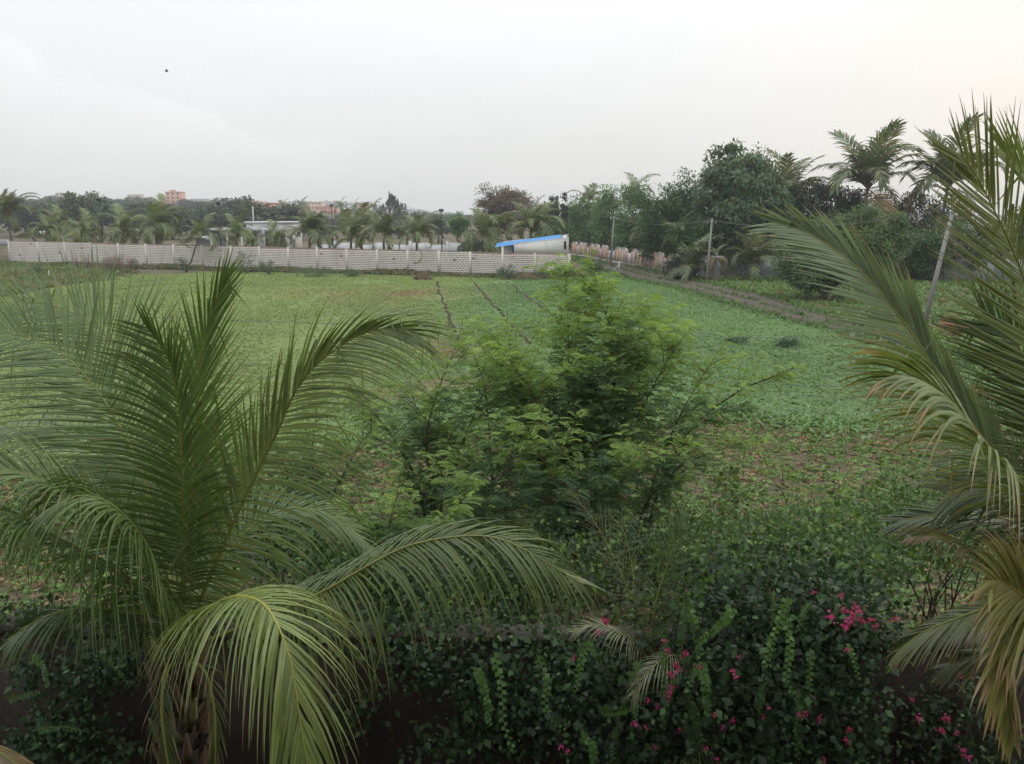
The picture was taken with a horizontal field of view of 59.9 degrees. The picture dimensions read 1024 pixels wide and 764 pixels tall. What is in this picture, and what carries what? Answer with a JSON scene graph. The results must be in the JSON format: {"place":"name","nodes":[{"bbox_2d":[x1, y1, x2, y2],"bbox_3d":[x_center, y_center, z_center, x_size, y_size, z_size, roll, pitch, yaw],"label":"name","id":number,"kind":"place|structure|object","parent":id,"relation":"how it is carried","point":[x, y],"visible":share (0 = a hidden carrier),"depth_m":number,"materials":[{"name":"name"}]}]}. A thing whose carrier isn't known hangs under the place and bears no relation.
{"place":"outdoors","nodes":[
{"label":"outdoors","id":0,"kind":"place"},
{"bbox_2d":[0,266,133,297],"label":"field bank","id":1,"kind":"structure","parent":0,"point":[57,281],"depth_m":88.10,"materials":[{"name":"green plant"}]},
{"bbox_2d":[0,260,137,296],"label":"bank weeds","id":2,"kind":"object","parent":1,"relation":"on","point":[10,268],"visible":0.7,"depth_m":94.30,"materials":[{"name":"green plant"}]},
{"bbox_2d":[88,251,129,269],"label":"brushwood heap","id":3,"kind":"object","parent":1,"relation":"on","point":[118,264],"visible":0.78,"depth_m":102.10,"materials":[{"name":"brown plant"}]},
{"bbox_2d":[0,410,1022,630],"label":"soil patch","id":4,"kind":"object","parent":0,"point":[800,456],"visible":0.15,"depth_m":21.68,"materials":[{"name":"green plant"}]},
{"bbox_2d":[0,449,305,617],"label":"undergrowth","id":5,"kind":"object","parent":4,"relation":"on","point":[23,502],"visible":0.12,"depth_m":12.36,"materials":[{"name":"green plant"}]},
{"bbox_2d":[212,462,428,620],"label":"undergrowth","id":6,"kind":"object","parent":4,"relation":"on","point":[295,556],"visible":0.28,"depth_m":11.50,"materials":[{"name":"green plant"}]},
{"bbox_2d":[235,380,410,602],"bbox_3d":[-3.120,1.914,14.447,2.590,3.907,1.981,5,12,26],"label":"leucaena shrub","id":7,"kind":"object","parent":4,"relation":"on","point":[322,473],"visible":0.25,"depth_m":14.35,"materials":[{"name":"green plant"}]},
{"bbox_2d":[320,459,483,621],"bbox_3d":[-1.482,2.657,11.678,2.157,3.468,1.480,6,12,29],"label":"leucaena shrub","id":8,"kind":"object","parent":4,"relation":"on","point":[452,512],"visible":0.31,"depth_m":11.49,"materials":[{"name":"green plant"}]},
{"bbox_2d":[313,315,528,599],"bbox_3d":[-1.301,1.320,14.822,3.187,4.944,2.615,5,12,25],"label":"leucaena shrub","id":9,"kind":"object","parent":4,"relation":"on","point":[424,503],"visible":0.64,"depth_m":14.58,"materials":[{"name":"green plant"}]},
{"bbox_2d":[407,341,571,597],"bbox_3d":[-0.378,1.525,14.690,2.753,4.583,2.356,5,12,27],"label":"leucaena shrub","id":10,"kind":"object","parent":4,"relation":"on","point":[482,447],"visible":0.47,"depth_m":14.11,"materials":[{"name":"green plant"}]},
{"bbox_2d":[0,406,1023,631],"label":"ground weeds","id":11,"kind":"object","parent":4,"relation":"on","point":[711,430],"visible":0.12,"depth_m":22.16,"materials":[{"name":"green plant"}]},
{"bbox_2d":[370,508,711,625],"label":"undergrowth","id":12,"kind":"object","parent":4,"relation":"on","point":[573,545],"visible":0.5,"depth_m":11.36,"materials":[{"name":"green plant"}]},
{"bbox_2d":[417,404,719,623],"bbox_3d":[0.808,2.167,13.182,4.340,3.886,2.504,0,11,0],"label":"leucaena shrub","id":13,"kind":"object","parent":4,"relation":"on","point":[484,515],"visible":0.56,"depth_m":12.73,"materials":[{"name":"green plant"}]},
{"bbox_2d":[456,249,712,575],"bbox_3d":[1.077,0.754,15.006,4.079,5.988,3.699,0,11,0],"label":"leucaena shrub","id":14,"kind":"object","parent":4,"relation":"on","point":[628,374],"visible":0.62,"depth_m":14.23,"materials":[{"name":"green plant"}]},
{"bbox_2d":[587,332,807,615],"bbox_3d":[2.713,1.620,13.897,3.130,4.691,2.458,-3,11,-16],"label":"leucaena shrub","id":15,"kind":"object","parent":4,"relation":"on","point":[657,488],"visible":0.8,"depth_m":13.63,"materials":[{"name":"green plant"}]},
{"bbox_2d":[708,464,751,610],"bbox_3d":[3.441,2.611,14.214,0.702,2.625,0.767,0,11,0],"label":"sapling","id":16,"kind":"object","parent":4,"relation":"on","point":[721,477],"visible":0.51,"depth_m":14.03,"materials":[{"name":"green plant"}]},
{"bbox_2d":[622,475,983,627],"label":"undergrowth","id":17,"kind":"object","parent":4,"relation":"on","point":[875,560],"visible":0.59,"depth_m":11.29,"materials":[{"name":"green plant"}]},
{"bbox_2d":[754,447,910,582],"bbox_3d":[5.009,2.491,13.814,2.563,3.027,1.102,-3,11,-13],"label":"leucaena shrub","id":18,"kind":"object","parent":4,"relation":"on","point":[806,491],"visible":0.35,"depth_m":13.61,"materials":[{"name":"green plant"}]},
{"bbox_2d":[832,454,1023,626],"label":"undergrowth","id":19,"kind":"object","parent":4,"relation":"on","point":[918,492],"visible":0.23,"depth_m":12.51,"materials":[{"name":"green plant"}]},
{"bbox_2d":[0,271,1023,468],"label":"crop field","id":20,"kind":"structure","parent":0,"point":[455,297],"depth_m":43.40,"materials":[{"name":"green plant"}]},
{"bbox_2d":[214,395,1018,466],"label":"field edge weeds","id":21,"kind":"object","parent":20,"relation":"on","point":[806,423],"visible":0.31,"depth_m":27.81,"materials":[{"name":"green plant"}]},
{"bbox_2d":[0,210,1023,461],"bbox_3d":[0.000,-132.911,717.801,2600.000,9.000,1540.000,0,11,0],"label":"ground","id":22,"kind":"structure","parent":0,"point":[4,234],"depth_m":229.34,"materials":[{"name":"soil"}]},
{"bbox_2d":[0,188,40,240],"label":"coconut palm","id":23,"kind":"object","parent":22,"relation":"on","point":[8,205],"visible":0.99,"depth_m":135.84,"materials":[{"name":"green plant"}]},
{"bbox_2d":[12,203,49,236],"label":"hazy tree","id":24,"kind":"object","parent":22,"relation":"on","point":[23,213],"visible":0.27,"depth_m":250.98,"materials":[{"name":"green plant"}]},
{"bbox_2d":[23,212,64,241],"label":"coconut palm","id":25,"kind":"object","parent":22,"relation":"on","point":[47,226],"visible":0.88,"depth_m":125.85,"materials":[{"name":"green plant"}]},
{"bbox_2d":[26,203,74,233],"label":"hazy tree","id":26,"kind":"object","parent":22,"relation":"on","point":[46,207],"visible":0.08,"depth_m":247.36,"materials":[{"name":"green plant"}]},
{"bbox_2d":[38,204,74,240],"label":"coconut palm","id":27,"kind":"object","parent":22,"relation":"on","point":[63,218],"visible":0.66,"depth_m":135.04,"materials":[{"name":"green plant"}]},
{"bbox_2d":[45,191,113,236],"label":"hazy tree","id":28,"kind":"object","parent":22,"relation":"on","point":[69,199],"visible":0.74,"depth_m":222.91,"materials":[{"name":"green plant"}]},
{"bbox_2d":[60,206,106,242],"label":"coconut palm","id":29,"kind":"object","parent":22,"relation":"on","point":[85,226],"visible":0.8,"depth_m":119.62,"materials":[{"name":"green plant"}]},
{"bbox_2d":[94,203,144,243],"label":"coconut palm","id":30,"kind":"object","parent":22,"relation":"on","point":[122,223],"visible":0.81,"depth_m":118.61,"materials":[{"name":"green plant"}]},
{"bbox_2d":[95,206,146,229],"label":"hazy tree","id":31,"kind":"object","parent":22,"relation":"on","point":[114,214],"visible":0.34,"depth_m":261.85,"materials":[{"name":"green plant"}]},
{"bbox_2d":[129,192,185,244],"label":"coconut palm","id":32,"kind":"object","parent":22,"relation":"on","point":[159,217],"visible":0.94,"depth_m":117.45,"materials":[{"name":"green plant"}]},
{"bbox_2d":[133,205,202,239],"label":"hazy tree","id":33,"kind":"object","parent":22,"relation":"on","point":[186,218],"visible":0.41,"depth_m":233.35,"materials":[{"name":"green plant"}]},
{"bbox_2d":[165,192,184,207],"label":"distant building","id":34,"kind":"structure","parent":22,"relation":"on","point":[172,198],"depth_m":548.52,"materials":[{"name":"paint"}]},
{"bbox_2d":[179,212,221,264],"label":"coconut palm","id":35,"kind":"object","parent":22,"relation":"on","point":[199,228],"visible":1,"depth_m":108.59,"materials":[{"name":"green plant"}]},
{"bbox_2d":[192,204,237,234],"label":"hazy tree","id":36,"kind":"object","parent":22,"relation":"on","point":[210,210],"visible":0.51,"depth_m":232.56,"materials":[{"name":"green plant"}]},
{"bbox_2d":[217,210,257,245],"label":"coconut palm","id":37,"kind":"object","parent":22,"relation":"on","point":[237,225],"visible":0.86,"depth_m":112.25,"materials":[{"name":"green plant"}]},
{"bbox_2d":[220,194,256,214],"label":"hazy tree","id":38,"kind":"object","parent":22,"relation":"on","point":[235,200],"visible":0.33,"depth_m":291.37,"materials":[{"name":"green plant"}]},
{"bbox_2d":[196,206,301,246],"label":"white house","id":39,"kind":"structure","parent":22,"relation":"on","point":[261,230],"depth_m":136.17,"materials":[{"name":"white paint"}]},
{"bbox_2d":[220,201,299,227],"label":"hazy tree","id":40,"kind":"object","parent":22,"relation":"on","point":[239,209],"visible":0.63,"depth_m":226.36,"materials":[{"name":"green plant"}]},
{"bbox_2d":[251,217,300,246],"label":"coconut palm","id":41,"kind":"object","parent":22,"relation":"on","point":[275,235],"visible":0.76,"depth_m":110.38,"materials":[{"name":"green plant"}]},
{"bbox_2d":[0,260,568,279],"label":"wall foot weeds","id":42,"kind":"object","parent":22,"relation":"on","point":[377,271],"depth_m":100.86,"materials":[{"name":"green plant"}]},
{"bbox_2d":[7,241,570,274],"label":"block wall","id":43,"kind":"structure","parent":22,"relation":"on","point":[461,262],"depth_m":105.58,"materials":[{"name":"paint"}]},
{"bbox_2d":[256,202,322,233],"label":"hazy tree","id":44,"kind":"object","parent":22,"relation":"on","point":[288,206],"visible":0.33,"depth_m":228.72,"materials":[{"name":"green plant"}]},
{"bbox_2d":[279,199,340,247],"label":"coconut palm","id":45,"kind":"object","parent":22,"relation":"on","point":[311,227],"visible":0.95,"depth_m":107.52,"materials":[{"name":"green plant"}]},
{"bbox_2d":[327,208,375,248],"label":"coconut palm","id":46,"kind":"object","parent":22,"relation":"on","point":[349,228],"visible":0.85,"depth_m":106.89,"materials":[{"name":"green plant"}]},
{"bbox_2d":[336,202,383,248],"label":"coconut palm","id":47,"kind":"object","parent":22,"relation":"on","point":[363,205],"visible":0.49,"depth_m":110.37,"materials":[{"name":"green plant"}]},
{"bbox_2d":[356,207,409,249],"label":"coconut palm","id":48,"kind":"object","parent":22,"relation":"on","point":[385,226],"visible":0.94,"depth_m":104.41,"materials":[{"name":"green plant"}]},
{"bbox_2d":[315,241,462,250],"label":"white wall","id":49,"kind":"structure","parent":22,"relation":"on","point":[448,246],"depth_m":148.25,"materials":[{"name":"white paint"}]},
{"bbox_2d":[374,192,419,224],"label":"casuarina tree","id":50,"kind":"object","parent":22,"relation":"on","point":[391,202],"visible":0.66,"depth_m":293.28,"materials":[{"name":"green plant"}]},
{"bbox_2d":[397,210,443,249],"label":"coconut palm","id":51,"kind":"object","parent":22,"relation":"on","point":[417,230],"visible":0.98,"depth_m":103.14,"materials":[{"name":"green plant"}]},
{"bbox_2d":[445,210,471,250],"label":"tree","id":52,"kind":"object","parent":22,"relation":"on","point":[455,223],"visible":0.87,"depth_m":147.21,"materials":[{"name":"green plant"}]},
{"bbox_2d":[448,203,519,251],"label":"coconut palm","id":53,"kind":"object","parent":22,"relation":"on","point":[485,230],"visible":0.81,"depth_m":102.64,"materials":[{"name":"green plant"}]},
{"bbox_2d":[472,182,542,240],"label":"red tree","id":54,"kind":"object","parent":22,"relation":"on","point":[503,200],"visible":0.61,"depth_m":171.52,"materials":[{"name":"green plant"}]},
{"bbox_2d":[495,234,568,266],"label":"lean to shed","id":55,"kind":"object","parent":22,"relation":"on","point":[554,244],"visible":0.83,"depth_m":94.96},
{"bbox_2d":[501,195,564,240],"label":"coconut palm","id":56,"kind":"object","parent":22,"relation":"on","point":[533,219],"visible":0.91,"depth_m":108.93,"materials":[{"name":"green plant"}]},
{"bbox_2d":[527,217,580,246],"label":"shade tree","id":57,"kind":"object","parent":22,"relation":"on","point":[567,227],"visible":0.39,"depth_m":131.87,"materials":[{"name":"green plant"}]},
{"bbox_2d":[559,192,568,234],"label":"columnar tree","id":58,"kind":"object","parent":22,"relation":"on","point":[564,209],"visible":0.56,"depth_m":148.89,"materials":[{"name":"green plant"}]},
{"bbox_2d":[122,199,1021,220],"bbox_3d":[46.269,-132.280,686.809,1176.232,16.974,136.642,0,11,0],"label":"distant wood","id":59,"kind":"object","parent":22,"relation":"on","point":[417,210],"visible":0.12,"depth_m":670.02,"materials":[{"name":"green plant"}]},
{"bbox_2d":[567,193,596,251],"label":"neem tree","id":60,"kind":"object","parent":22,"relation":"on","point":[579,211],"visible":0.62,"depth_m":154.02,"materials":[{"name":"green plant"}]},
{"bbox_2d":[567,183,604,205],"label":"coconut palm","id":61,"kind":"object","parent":22,"relation":"on","point":[593,192],"visible":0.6,"depth_m":160.84,"materials":[{"name":"green plant"}]},
{"bbox_2d":[585,184,630,250],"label":"neem tree","id":62,"kind":"object","parent":22,"relation":"on","point":[606,203],"visible":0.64,"depth_m":134.52,"materials":[{"name":"green plant"}]},
{"bbox_2d":[569,241,678,269],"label":"painted wall","id":63,"kind":"structure","parent":22,"relation":"on","point":[624,255],"depth_m":119.99,"materials":[{"name":"white paint"}]},
{"bbox_2d":[605,179,662,261],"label":"neem tree","id":64,"kind":"object","parent":22,"relation":"on","point":[626,225],"visible":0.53,"depth_m":120.76,"materials":[{"name":"green plant"}]},
{"bbox_2d":[620,172,660,212],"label":"coconut palm","id":65,"kind":"object","parent":22,"relation":"on","point":[635,184],"visible":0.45,"depth_m":145.96,"materials":[{"name":"green plant"}]},
{"bbox_2d":[630,215,661,266],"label":"olive tree","id":66,"kind":"object","parent":22,"relation":"on","point":[637,235],"visible":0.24,"depth_m":108.05,"materials":[{"name":"green plant"}]},
{"bbox_2d":[557,593,739,625],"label":"tall grass","id":67,"kind":"structure","parent":22,"relation":"on","point":[630,619],"depth_m":11.74,"materials":[{"name":"green plant"}]},
{"bbox_2d":[628,180,694,263],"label":"neem tree","id":68,"kind":"object","parent":22,"relation":"on","point":[672,206],"visible":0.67,"depth_m":104.89,"materials":[{"name":"green plant"}]},
{"bbox_2d":[661,256,699,277],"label":"dark bush","id":69,"kind":"object","parent":22,"relation":"on","point":[673,263],"visible":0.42,"depth_m":91.61,"materials":[{"name":"green plant"}]},
{"bbox_2d":[660,210,701,257],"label":"coconut palm","id":70,"kind":"object","parent":22,"relation":"on","point":[681,228],"visible":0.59,"depth_m":98.76,"materials":[{"name":"green plant"}]},
{"bbox_2d":[660,167,705,220],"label":"neem tree","id":71,"kind":"object","parent":22,"relation":"on","point":[687,186],"visible":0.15,"depth_m":106.77,"materials":[{"name":"green plant"}]},
{"bbox_2d":[658,213,724,271],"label":"neem tree","id":72,"kind":"object","parent":22,"relation":"on","point":[684,235],"visible":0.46,"depth_m":97.42,"materials":[{"name":"green plant"}]},
{"bbox_2d":[665,233,721,281],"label":"coconut palm","id":73,"kind":"object","parent":22,"relation":"on","point":[694,256],"visible":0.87,"depth_m":89.38,"materials":[{"name":"green plant"}]},
{"bbox_2d":[706,244,727,280],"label":"coconut palm","id":74,"kind":"object","parent":22,"relation":"on","point":[713,267],"visible":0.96,"depth_m":87.23,"materials":[{"name":"brown plant"}]},
{"bbox_2d":[688,137,795,252],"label":"broadleaf tree","id":75,"kind":"object","parent":22,"relation":"on","point":[732,186],"visible":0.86,"depth_m":96.07,"materials":[{"name":"green plant"}]},
{"bbox_2d":[712,213,786,273],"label":"neem tree","id":76,"kind":"object","parent":22,"relation":"on","point":[733,241],"visible":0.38,"depth_m":94.22,"materials":[{"name":"green plant"}]},
{"bbox_2d":[724,228,786,280],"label":"coconut palm","id":77,"kind":"object","parent":22,"relation":"on","point":[753,251],"visible":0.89,"depth_m":88.58,"materials":[{"name":"green plant"}]},
{"bbox_2d":[571,254,1009,378],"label":"track edge grass","id":78,"kind":"structure","parent":22,"relation":"on","point":[736,303],"depth_m":64.51,"materials":[{"name":"green plant"}]},
{"bbox_2d":[755,148,838,220],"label":"coconut palm","id":79,"kind":"object","parent":22,"relation":"on","point":[793,179],"visible":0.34,"depth_m":104.06,"materials":[{"name":"green plant"}]},
{"bbox_2d":[762,239,849,297],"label":"field tree","id":80,"kind":"object","parent":22,"relation":"on","point":[783,269],"visible":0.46,"depth_m":68.88,"materials":[{"name":"green plant"}]},
{"bbox_2d":[630,263,1023,355],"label":"verge weeds","id":81,"kind":"object","parent":22,"relation":"on","point":[920,287],"visible":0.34,"depth_m":72.08,"materials":[{"name":"green plant"}]},
{"bbox_2d":[787,179,871,223],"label":"umbrella tree","id":82,"kind":"object","parent":22,"relation":"on","point":[845,203],"visible":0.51,"depth_m":99.08,"materials":[{"name":"green plant"}]},
{"bbox_2d":[696,256,1023,280],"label":"grey wall","id":83,"kind":"structure","parent":22,"relation":"on","point":[763,272],"depth_m":89.27,"materials":[{"name":"concrete"}]},
{"bbox_2d":[807,198,919,299],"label":"tree","id":84,"kind":"object","parent":22,"relation":"on","point":[885,236],"visible":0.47,"depth_m":66.39,"materials":[{"name":"green plant"}]},
{"bbox_2d":[807,117,936,222],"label":"coconut palm","id":85,"kind":"object","parent":22,"relation":"on","point":[868,166],"visible":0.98,"depth_m":95.58,"materials":[{"name":"green plant"}]},
{"bbox_2d":[862,191,958,256],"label":"umbrella tree","id":86,"kind":"object","parent":22,"relation":"on","point":[919,205],"visible":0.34,"depth_m":101.61,"materials":[{"name":"green plant"}]},
{"bbox_2d":[892,226,958,280],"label":"neem tree","id":87,"kind":"object","parent":22,"relation":"on","point":[916,269],"visible":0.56,"depth_m":87.74,"materials":[{"name":"green plant"}]},
{"bbox_2d":[924,203,954,321],"bbox_3d":[24.687,-6.565,51.175,1.690,7.329,0.249,0,11,0],"label":"utility pole","id":88,"kind":"object","parent":22,"relation":"on","point":[932,290],"visible":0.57,"depth_m":51.20,"materials":[{"name":"concrete"}]},
{"bbox_2d":[894,112,1009,223],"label":"coconut palm","id":89,"kind":"object","parent":22,"relation":"on","point":[941,158],"visible":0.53,"depth_m":94.69,"materials":[{"name":"green plant"}]},
{"bbox_2d":[914,214,1021,273],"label":"neem tree","id":90,"kind":"object","parent":22,"relation":"on","point":[975,233],"visible":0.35,"depth_m":88.46,"materials":[{"name":"green plant"}]},
{"bbox_2d":[0,0,1023,218],"label":"sky","id":91,"kind":"structure","parent":0,"point":[424,103],"materials":[{"name":"white"}]},
{"bbox_2d":[574,256,1004,372],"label":"dirt track","id":92,"kind":"structure","parent":0,"point":[772,301],"depth_m":70.56,"materials":[{"name":"brown soil"}]},
{"label":"yard soil","id":93,"kind":"structure","parent":0,"visible":0},
{"bbox_2d":[0,238,613,763],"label":"coconut palm","id":94,"kind":"object","parent":93,"relation":"on","point":[184,722],"visible":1,"depth_m":7.83,"materials":[{"name":"green plant"}]},
{"bbox_2d":[0,616,1023,763],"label":"cement wall","id":95,"kind":"structure","parent":93,"relation":"on","point":[381,749],"depth_m":9.68,"materials":[{"name":"concrete"}]},
{"bbox_2d":[5,651,129,733],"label":"creeper","id":96,"kind":"object","parent":95,"relation":"attached to","point":[13,698],"visible":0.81,"depth_m":9.04,"materials":[{"name":"green plant"}]},
{"bbox_2d":[0,631,167,763],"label":"creeper","id":97,"kind":"object","parent":95,"relation":"attached to","point":[60,745],"visible":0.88,"depth_m":9.32,"materials":[{"name":"green plant"}]},
{"bbox_2d":[0,572,177,701],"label":"creeper","id":98,"kind":"object","parent":95,"relation":"attached to","point":[18,614],"visible":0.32,"depth_m":9.54,"materials":[{"name":"green plant"}]},
{"bbox_2d":[196,583,568,762],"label":"creeper","id":99,"kind":"object","parent":95,"relation":"attached to","point":[423,664],"visible":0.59,"depth_m":9.46,"materials":[{"name":"green plant"}]},
{"bbox_2d":[389,593,633,763],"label":"creeper","id":100,"kind":"object","parent":95,"relation":"attached to","point":[484,735],"visible":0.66,"depth_m":9.27,"materials":[{"name":"green plant"}]},
{"bbox_2d":[560,479,722,763],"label":"slender palm","id":101,"kind":"object","parent":93,"relation":"on","point":[682,544],"visible":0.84,"depth_m":8.90,"materials":[{"name":"green plant"}]},
{"bbox_2d":[473,535,972,763],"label":"bougainvillea","id":102,"kind":"object","parent":93,"relation":"on","point":[787,618],"visible":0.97,"depth_m":8.89,"materials":[{"name":"green plant"}]},
{"bbox_2d":[742,92,1023,763],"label":"coconut palm","id":103,"kind":"object","parent":93,"relation":"on","point":[956,405],"visible":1,"depth_m":6.58,"materials":[{"name":"green plant"}]},
{"bbox_2d":[887,652,1023,763],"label":"bougainvillea","id":104,"kind":"object","parent":93,"relation":"on","point":[953,741],"visible":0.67,"depth_m":9.24,"materials":[{"name":"green plant"}]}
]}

